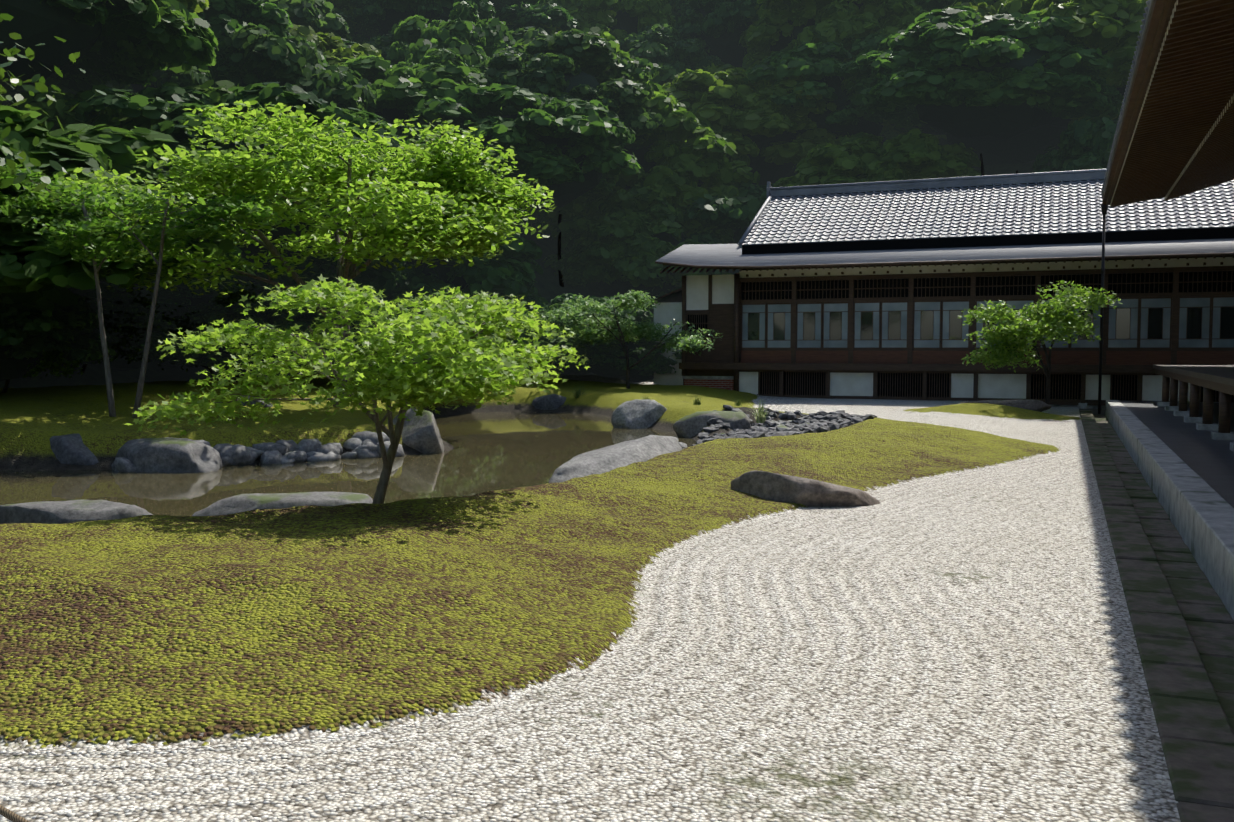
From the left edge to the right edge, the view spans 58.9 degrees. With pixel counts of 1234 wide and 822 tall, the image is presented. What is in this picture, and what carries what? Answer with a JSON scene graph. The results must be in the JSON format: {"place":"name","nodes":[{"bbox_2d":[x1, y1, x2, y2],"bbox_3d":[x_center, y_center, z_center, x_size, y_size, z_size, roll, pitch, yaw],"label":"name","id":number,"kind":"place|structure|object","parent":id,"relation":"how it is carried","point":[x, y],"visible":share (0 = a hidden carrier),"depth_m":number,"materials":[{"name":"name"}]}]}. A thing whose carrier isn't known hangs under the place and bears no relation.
{"place":"outdoors","nodes":[
{"label":"outdoors","id":0,"kind":"place"},
{"bbox_2d":[0,412,695,515],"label":"pond water","id":1,"kind":"structure","parent":0,"point":[497,451],"depth_m":17.46,"materials":[{"name":"liquid"}]},
{"bbox_2d":[569,382,587,398],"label":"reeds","id":2,"kind":"object","parent":1,"relation":"on","point":[577,393],"visible":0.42,"depth_m":34.27,"materials":[{"name":"green plant"}]},
{"bbox_2d":[0,96,1104,414],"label":"hillside terrain","id":3,"kind":"structure","parent":0,"point":[548,286],"depth_m":33.47,"materials":[{"name":"green plant"}]},
{"bbox_2d":[0,127,79,313],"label":"forest tree","id":4,"kind":"object","parent":3,"relation":"on","point":[43,296],"visible":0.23,"depth_m":22.37,"materials":[{"name":"green plant"}]},
{"bbox_2d":[0,0,129,97],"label":"forest tree","id":5,"kind":"object","parent":3,"relation":"on","point":[74,79],"depth_m":35.10,"materials":[{"name":"green plant"}]},
{"bbox_2d":[0,0,218,95],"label":"forest tree","id":6,"kind":"object","parent":3,"relation":"on","point":[153,35],"depth_m":31.75,"materials":[{"name":"green plant"}]},
{"bbox_2d":[0,105,261,296],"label":"forest tree","id":7,"kind":"object","parent":3,"relation":"on","point":[29,263],"depth_m":22.94,"materials":[{"name":"green plant"}]},
{"bbox_2d":[101,313,180,370],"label":"shrub","id":8,"kind":"object","parent":3,"relation":"on","point":[156,355],"depth_m":29.29,"materials":[{"name":"green plant"}]},
{"bbox_2d":[0,80,310,291],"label":"forest tree","id":9,"kind":"object","parent":3,"relation":"on","point":[60,110],"depth_m":30.90,"materials":[{"name":"green plant"}]},
{"bbox_2d":[177,0,208,13],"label":"forest tree","id":10,"kind":"object","parent":3,"relation":"on","point":[197,6],"visible":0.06,"depth_m":37.80,"materials":[{"name":"green plant"}]},
{"bbox_2d":[127,0,327,94],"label":"forest tree","id":11,"kind":"object","parent":3,"relation":"on","point":[223,18],"depth_m":41.58,"materials":[{"name":"green plant"}]},
{"bbox_2d":[65,82,437,267],"bbox_3d":[-11.199,-6.693,34.303,12.397,6.359,12.405,2,1,10],"label":"forest tree","id":12,"kind":"object","parent":3,"relation":"on","point":[174,97],"depth_m":30.89,"materials":[{"name":"green plant"}]},
{"bbox_2d":[150,23,395,127],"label":"forest tree","id":13,"kind":"object","parent":3,"relation":"on","point":[296,61],"visible":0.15,"depth_m":40.23,"materials":[{"name":"green plant"}]},
{"bbox_2d":[263,0,354,43],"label":"forest tree","id":14,"kind":"object","parent":3,"relation":"on","point":[322,16],"visible":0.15,"depth_m":50.75,"materials":[{"name":"green plant"}]},
{"bbox_2d":[228,250,409,290],"bbox_3d":[-12.259,-5.972,38.407,10.292,6.402,9.092,-3,6,-33],"label":"forest tree","id":15,"kind":"object","parent":3,"relation":"on","point":[386,277],"depth_m":36.81,"materials":[{"name":"green plant"}]},
{"bbox_2d":[288,24,384,79],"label":"forest tree","id":16,"kind":"object","parent":3,"relation":"on","point":[332,48],"visible":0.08,"depth_m":46.03,"materials":[{"name":"green plant"}]},
{"bbox_2d":[330,0,373,39],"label":"forest tree","id":17,"kind":"object","parent":3,"relation":"on","point":[344,4],"depth_m":56.59,"materials":[{"name":"green plant"}]},
{"bbox_2d":[324,0,381,43],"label":"forest tree","id":18,"kind":"object","parent":3,"relation":"on","point":[359,38],"visible":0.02,"depth_m":57.00,"materials":[{"name":"green plant"}]},
{"bbox_2d":[325,30,401,66],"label":"forest tree","id":19,"kind":"object","parent":3,"relation":"on","point":[380,41],"depth_m":52.17,"materials":[{"name":"green plant"}]},
{"bbox_2d":[333,0,495,37],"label":"forest tree","id":20,"kind":"object","parent":3,"relation":"on","point":[369,11],"depth_m":55.95,"materials":[{"name":"green plant"}]},
{"bbox_2d":[339,48,523,143],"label":"forest tree","id":21,"kind":"object","parent":3,"relation":"on","point":[445,72],"depth_m":44.10,"materials":[{"name":"green plant"}]},
{"bbox_2d":[376,1,516,66],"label":"forest tree","id":22,"kind":"object","parent":3,"relation":"on","point":[465,35],"visible":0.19,"depth_m":50.99,"materials":[{"name":"green plant"}]},
{"bbox_2d":[388,0,578,34],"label":"forest tree","id":23,"kind":"object","parent":3,"relation":"on","point":[518,14],"depth_m":59.18,"materials":[{"name":"green plant"}]},
{"bbox_2d":[395,83,640,211],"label":"forest tree","id":24,"kind":"object","parent":3,"relation":"on","point":[600,138],"depth_m":43.13,"materials":[{"name":"green plant"}]},
{"bbox_2d":[509,301,539,308],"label":"shrub","id":25,"kind":"object","parent":3,"relation":"on","point":[528,307],"depth_m":43.73,"materials":[{"name":"green plant"}]},
{"bbox_2d":[508,26,553,42],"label":"forest tree","id":26,"kind":"object","parent":3,"relation":"on","point":[520,35],"depth_m":54.48,"materials":[{"name":"green plant"}]},
{"bbox_2d":[505,21,561,35],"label":"forest tree","id":27,"kind":"object","parent":3,"relation":"on","point":[552,30],"depth_m":59.59,"materials":[{"name":"green plant"}]},
{"bbox_2d":[557,211,563,286],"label":"forest tree","id":28,"kind":"object","parent":3,"relation":"on","point":[561,283],"visible":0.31,"depth_m":49.97,"materials":[{"name":"black plant"}]},
{"bbox_2d":[469,29,665,149],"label":"forest tree","id":29,"kind":"object","parent":3,"relation":"on","point":[545,66],"depth_m":47.72,"materials":[{"name":"green plant"}]},
{"bbox_2d":[484,26,663,91],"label":"forest tree","id":30,"kind":"object","parent":3,"relation":"on","point":[607,37],"depth_m":53.59,"materials":[{"name":"green plant"}]},
{"bbox_2d":[533,0,678,44],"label":"forest tree","id":31,"kind":"object","parent":3,"relation":"on","point":[589,14],"depth_m":63.17,"materials":[{"name":"green plant"}]},
{"bbox_2d":[521,87,759,237],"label":"forest tree","id":32,"kind":"object","parent":3,"relation":"on","point":[677,172],"depth_m":49.87,"materials":[{"name":"green plant"}]},
{"bbox_2d":[640,61,681,83],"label":"forest tree","id":33,"kind":"object","parent":3,"relation":"on","point":[666,71],"visible":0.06,"depth_m":59.01,"materials":[{"name":"green plant"}]},
{"bbox_2d":[619,23,723,85],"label":"forest tree","id":34,"kind":"object","parent":3,"relation":"on","point":[656,43],"visible":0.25,"depth_m":60.66,"materials":[{"name":"green plant"}]},
{"bbox_2d":[643,180,774,313],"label":"forest tree","id":35,"kind":"object","parent":3,"relation":"on","point":[741,209],"depth_m":48.72,"materials":[{"name":"green plant"}]},
{"bbox_2d":[668,0,762,67],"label":"forest tree","id":36,"kind":"object","parent":3,"relation":"on","point":[721,18],"depth_m":61.88,"materials":[{"name":"green plant"}]},
{"bbox_2d":[661,63,842,187],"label":"forest tree","id":37,"kind":"object","parent":3,"relation":"on","point":[712,93],"depth_m":53.71,"materials":[{"name":"green plant"}]},
{"bbox_2d":[742,33,925,139],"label":"forest tree","id":38,"kind":"object","parent":3,"relation":"on","point":[812,62],"depth_m":53.19,"materials":[{"name":"green plant"}]},
{"bbox_2d":[739,0,933,69],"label":"forest tree","id":39,"kind":"object","parent":3,"relation":"on","point":[838,21],"depth_m":56.21,"materials":[{"name":"green plant"}]},
{"bbox_2d":[774,129,984,186],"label":"forest tree","id":40,"kind":"object","parent":3,"relation":"on","point":[911,154],"depth_m":48.61,"materials":[{"name":"green plant"}]},
{"bbox_2d":[834,1,990,134],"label":"forest tree","id":41,"kind":"object","parent":3,"relation":"on","point":[895,23],"depth_m":54.68,"materials":[{"name":"green plant"}]},
{"bbox_2d":[915,0,998,10],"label":"forest tree","id":42,"kind":"object","parent":3,"relation":"on","point":[930,5],"depth_m":56.11,"materials":[{"name":"green plant"}]},
{"bbox_2d":[980,154,983,175],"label":"forest tree","id":43,"kind":"object","parent":3,"relation":"on","point":[982,168],"visible":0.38,"depth_m":49.79,"materials":[{"name":"black plant"}]},
{"bbox_2d":[845,5,1123,139],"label":"forest tree","id":44,"kind":"object","parent":3,"relation":"on","point":[915,56],"depth_m":46.69,"materials":[{"name":"green plant"}]},
{"bbox_2d":[881,0,1123,164],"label":"forest tree","id":45,"kind":"object","parent":3,"relation":"on","point":[1028,147],"depth_m":52.87,"materials":[{"name":"green plant"}]},
{"bbox_2d":[997,0,1147,128],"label":"forest tree","id":46,"kind":"object","parent":3,"relation":"on","point":[1093,18],"depth_m":46.60,"materials":[{"name":"green plant"}]},
{"bbox_2d":[1030,114,1119,172],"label":"forest tree","id":47,"kind":"object","parent":3,"relation":"on","point":[1083,144],"visible":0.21,"depth_m":44.76,"materials":[{"name":"green plant"}]},
{"bbox_2d":[0,374,1180,821],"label":"terrain","id":48,"kind":"structure","parent":0,"point":[942,630],"depth_m":6.36,"materials":[{"name":"white gravel"}]},
{"bbox_2d":[0,805,29,821],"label":"bamboo rope fence","id":49,"kind":"object","parent":48,"relation":"on","point":[9,814],"visible":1,"depth_m":2.58,"materials":[{"name":"beige fabric"}]},
{"bbox_2d":[49,433,98,464],"bbox_3d":[-9.097,0.868,18.549,1.367,0.978,1.034,1,4,22],"label":"rock","id":50,"kind":"object","parent":48,"relation":"on","point":[71,449],"visible":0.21,"depth_m":18.09,"materials":[{"name":"grey stone"}]},
{"bbox_2d":[0,499,152,523],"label":"rock","id":51,"kind":"object","parent":48,"relation":"on","point":[58,512],"visible":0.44,"depth_m":11.91,"materials":[{"name":"grey stone"}]},
{"bbox_2d":[49,280,180,365],"bbox_3d":[-14.111,-2.354,28.072,5.040,2.415,5.157,3,4,38],"label":"shrub","id":52,"kind":"object","parent":48,"relation":"on","point":[115,293],"depth_m":27.61,"materials":[{"name":"green plant"}]},
{"bbox_2d":[0,162,281,417],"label":"twin tree","id":53,"kind":"object","parent":48,"relation":"on","point":[229,212],"depth_m":20.24,"materials":[{"name":"green plant"}]},
{"bbox_2d":[115,437,221,472],"bbox_3d":[-7.445,0.981,18.336,2.238,1.058,1.602,1,4,22],"label":"rock","id":54,"kind":"object","parent":48,"relation":"on","point":[167,455],"visible":0.65,"depth_m":17.65,"materials":[{"name":"grey stone"}]},
{"bbox_2d":[136,275,260,328],"bbox_3d":[-12.895,-3.069,33.543,5.049,2.627,4.391,-1,3,-18],"label":"shrub","id":55,"kind":"object","parent":48,"relation":"on","point":[170,299],"depth_m":32.36,"materials":[{"name":"green plant"}]},
{"bbox_2d":[158,283,298,381],"bbox_3d":[-11.469,-2.279,32.246,5.593,2.965,3.752,0,3,2],"label":"bank shrub","id":56,"kind":"object","parent":48,"relation":"on","point":[231,299],"depth_m":31.49,"materials":[{"name":"green plant"}]},
{"bbox_2d":[173,300,318,375],"bbox_3d":[-10.529,-2.085,31.473,3.855,2.219,4.463,1,3,16],"label":"shrub","id":57,"kind":"object","parent":48,"relation":"on","point":[212,314],"depth_m":30.27,"materials":[{"name":"green plant"}]},
{"bbox_2d":[236,395,272,406],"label":"rocks","id":58,"kind":"object","parent":48,"relation":"on","point":[252,403],"visible":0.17,"depth_m":24.92,"materials":[{"name":"grey stone"}]},
{"bbox_2d":[111,431,404,472],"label":"shore pebbles","id":59,"kind":"object","parent":48,"relation":"on","point":[363,444],"visible":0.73,"depth_m":19.35,"materials":[{"name":"grey stone"}]},
{"bbox_2d":[192,492,372,515],"bbox_3d":[-3.990,1.406,13.056,2.211,0.811,0.804,-1,3,-10],"label":"rock","id":60,"kind":"object","parent":48,"relation":"on","point":[239,503],"visible":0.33,"depth_m":12.94,"materials":[{"name":"grey stone"}]},
{"bbox_2d":[46,100,555,407],"bbox_3d":[-6.751,-3.293,24.934,10.137,6.653,10.760,1,4,22],"label":"tree","id":61,"kind":"object","parent":48,"relation":"on","point":[466,236],"depth_m":23.28,"materials":[{"name":"green plant"}]},
{"bbox_2d":[238,272,398,371],"bbox_3d":[-9.343,-2.776,34.099,6.181,3.142,5.873,1,3,18],"label":"shrub","id":62,"kind":"object","parent":48,"relation":"on","point":[290,281],"depth_m":32.78,"materials":[{"name":"green plant"}]},
{"bbox_2d":[124,274,588,503],"bbox_3d":[-2.332,0.076,11.172,3.975,2.760,4.097,1,4,22],"label":"maple tree","id":63,"kind":"object","parent":48,"relation":"on","point":[423,382],"depth_m":10.19,"materials":[{"name":"green plant"}]},
{"bbox_2d":[331,324,440,379],"bbox_3d":[-6.512,-1.650,31.699,3.436,1.801,3.822,-1,4,-21],"label":"shrub","id":64,"kind":"object","parent":48,"relation":"on","point":[355,340],"depth_m":30.72,"materials":[{"name":"green plant"}]},
{"bbox_2d":[382,289,446,322],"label":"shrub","id":65,"kind":"object","parent":48,"relation":"on","point":[390,296],"depth_m":39.59,"materials":[{"name":"green plant"}]},
{"bbox_2d":[393,407,443,453],"bbox_3d":[-3.905,0.539,21.258,1.375,1.254,1.078,1,4,22],"label":"rock","id":66,"kind":"object","parent":48,"relation":"on","point":[421,434],"visible":0.44,"depth_m":20.74,"materials":[{"name":"grey stone"}]},
{"bbox_2d":[360,186,547,318],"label":"forest tree","id":67,"kind":"object","parent":48,"relation":"on","point":[508,272],"depth_m":41.03,"materials":[{"name":"green plant"}]},
{"bbox_2d":[450,304,528,365],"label":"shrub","id":68,"kind":"object","parent":48,"relation":"on","point":[466,324],"depth_m":37.98,"materials":[{"name":"green plant"}]},
{"bbox_2d":[496,295,537,310],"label":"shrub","id":69,"kind":"object","parent":48,"relation":"on","point":[530,298],"depth_m":44.02,"materials":[{"name":"green plant"}]},
{"bbox_2d":[532,394,566,409],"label":"rock","id":70,"kind":"object","parent":48,"relation":"on","point":[551,402],"visible":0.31,"depth_m":34.39,"materials":[{"name":"grey stone"}]},
{"bbox_2d":[495,302,609,373],"bbox_3d":[-1.954,-2.588,38.818,5.436,2.525,4.654,-2,4,-29],"label":"shrub","id":71,"kind":"object","parent":48,"relation":"on","point":[570,343],"depth_m":37.32,"materials":[{"name":"green plant"}]},
{"bbox_2d":[528,293,634,325],"bbox_3d":[-1.710,-2.882,40.536,5.386,2.951,5.937,0,3,8],"label":"tree","id":72,"kind":"object","parent":48,"relation":"on","point":[556,299],"depth_m":39.91,"materials":[{"name":"green plant"}]},
{"bbox_2d":[552,319,621,375],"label":"shrub","id":73,"kind":"object","parent":48,"relation":"on","point":[593,361],"depth_m":37.57,"materials":[{"name":"green plant"}]},
{"bbox_2d":[549,435,681,482],"bbox_3d":[-0.115,0.960,17.416,1.590,1.032,3.918,1,4,22],"label":"boulder","id":74,"kind":"object","parent":48,"relation":"on","point":[615,456],"visible":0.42,"depth_m":16.96,"materials":[{"name":"grey stone"}]},
{"bbox_2d":[569,323,670,377],"bbox_3d":[-0.093,-2.169,38.880,4.218,2.014,3.846,0,3,-6],"label":"shrub","id":75,"kind":"object","parent":48,"relation":"on","point":[652,360],"depth_m":37.68,"materials":[{"name":"green plant"}]},
{"bbox_2d":[601,296,653,322],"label":"tree","id":76,"kind":"object","parent":48,"relation":"on","point":[641,315],"visible":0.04,"depth_m":43.25,"materials":[{"name":"green plant"}]},
{"bbox_2d":[541,290,722,388],"bbox_3d":[0.736,-2.323,35.938,5.741,3.320,4.875,1,4,22],"label":"tree","id":77,"kind":"object","parent":48,"relation":"on","point":[635,300],"depth_m":35.80,"materials":[{"name":"green plant"}]},
{"bbox_2d":[541,184,734,313],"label":"forest tree","id":78,"kind":"object","parent":48,"relation":"on","point":[592,250],"depth_m":48.30,"materials":[{"name":"green plant"}]},
{"bbox_2d":[611,399,666,428],"bbox_3d":[0.733,0.280,27.835,1.154,1.162,1.556,3,4,41],"label":"rock","id":79,"kind":"object","parent":48,"relation":"on","point":[639,413],"visible":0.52,"depth_m":27.44,"materials":[{"name":"grey stone"}]},
{"bbox_2d":[619,338,675,381],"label":"shrub","id":80,"kind":"object","parent":48,"relation":"on","point":[662,370],"depth_m":39.05,"materials":[{"name":"green plant"}]},
{"bbox_2d":[667,351,681,365],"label":"shrub","id":81,"kind":"object","parent":48,"relation":"on","point":[673,362],"visible":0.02,"depth_m":38.72,"materials":[{"name":"green plant"}]},
{"bbox_2d":[679,442,686,446],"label":"rock","id":82,"kind":"object","parent":48,"relation":"on","point":[681,444],"visible":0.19,"depth_m":22.11,"materials":[{"name":"grey stone"}]},
{"bbox_2d":[693,397,700,404],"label":"weed","id":83,"kind":"object","parent":48,"relation":"on","point":[695,402],"visible":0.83,"depth_m":28.37,"materials":[{"name":"green plant"}]},
{"bbox_2d":[673,411,750,437],"bbox_3d":[2.188,0.472,24.773,1.823,0.965,1.174,1,4,22],"label":"rock","id":84,"kind":"object","parent":48,"relation":"on","point":[691,425],"visible":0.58,"depth_m":24.39,"materials":[{"name":"grey stone"}]},
{"bbox_2d":[734,395,742,405],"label":"weed","id":85,"kind":"object","parent":48,"relation":"on","point":[737,403],"visible":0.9,"depth_m":27.23,"materials":[{"name":"green plant"}]},
{"bbox_2d":[745,399,771,422],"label":"variegated grass","id":86,"kind":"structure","parent":48,"relation":"on","point":[759,419],"depth_m":25.16,"materials":[{"name":"green plant"}]},
{"bbox_2d":[719,408,809,437],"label":"rocks","id":87,"kind":"object","parent":48,"relation":"on","point":[780,427],"visible":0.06,"depth_m":24.12,"materials":[{"name":"grey stone"}]},
{"bbox_2d":[691,405,877,445],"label":"rocks","id":88,"kind":"object","parent":48,"relation":"on","point":[821,421],"visible":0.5,"depth_m":23.64,"materials":[{"name":"grey stone"}]},
{"bbox_2d":[731,470,880,506],"bbox_3d":[2.191,0.982,12.625,1.708,0.606,0.912,0,3,-6],"label":"boulder","id":89,"kind":"object","parent":48,"relation":"on","point":[774,487],"visible":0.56,"depth_m":12.28,"materials":[{"name":"grey stone"}]},
{"bbox_2d":[652,169,1233,408],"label":"building","id":90,"kind":"structure","parent":48,"relation":"on","point":[867,290],"depth_m":35.34,"materials":[{"name":"brown wood"}]},
{"bbox_2d":[959,399,1050,411],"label":"moss rock","id":91,"kind":"object","parent":48,"relation":"on","point":[1037,405],"visible":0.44,"depth_m":28.11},
{"bbox_2d":[958,280,1121,403],"bbox_3d":[11.479,-1.870,29.822,4.271,3.376,4.535,1,4,22],"label":"maple tree","id":92,"kind":"object","parent":48,"relation":"on","point":[1052,323],"depth_m":29.44,"materials":[{"name":"green plant"}]},
{"bbox_2d":[1079,410,1233,821],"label":"gutter paving","id":93,"kind":"structure","parent":48,"relation":"on","point":[1182,621],"depth_m":6.92,"materials":[{"name":"stone"}]},
{"bbox_2d":[1105,400,1233,619],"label":"kerb stones","id":94,"kind":"object","parent":48,"relation":"on","point":[1198,509],"visible":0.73,"depth_m":11.00,"materials":[{"name":"grey stone"}]},
{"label":"tree trunk","id":95,"kind":"object","parent":48,"relation":"on","visible":0},
{"bbox_2d":[0,13,105,205],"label":"tree","id":96,"kind":"object","parent":95,"relation":"attached to","point":[41,87],"visible":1,"depth_m":9.73,"materials":[{"name":"green plant"}]},
{"bbox_2d":[1101,0,1233,206],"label":"roof eave","id":97,"kind":"object","parent":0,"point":[1173,136],"visible":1,"depth_m":18.58,"materials":[{"name":"brown wood"}]},
{"bbox_2d":[1098,204,1107,413],"bbox_3d":[13.786,-2.883,31.088,0.220,5.950,0.209,1,4,22],"label":"rain downpipe","id":98,"kind":"object","parent":97,"relation":"attached to","point":[1104,208],"visible":0.94,"depth_m":31.06,"materials":[{"name":"grey metal"}]},
{"bbox_2d":[1120,401,1233,507],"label":"platform paving","id":99,"kind":"structure","parent":0,"point":[1206,457],"depth_m":16.98,"materials":[{"name":"grey stone"}]},
{"bbox_2d":[1153,364,1233,451],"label":"veranda","id":100,"kind":"object","parent":99,"relation":"on","point":[1209,379],"visible":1,"depth_m":21.49,"materials":[{"name":"brown wood"}]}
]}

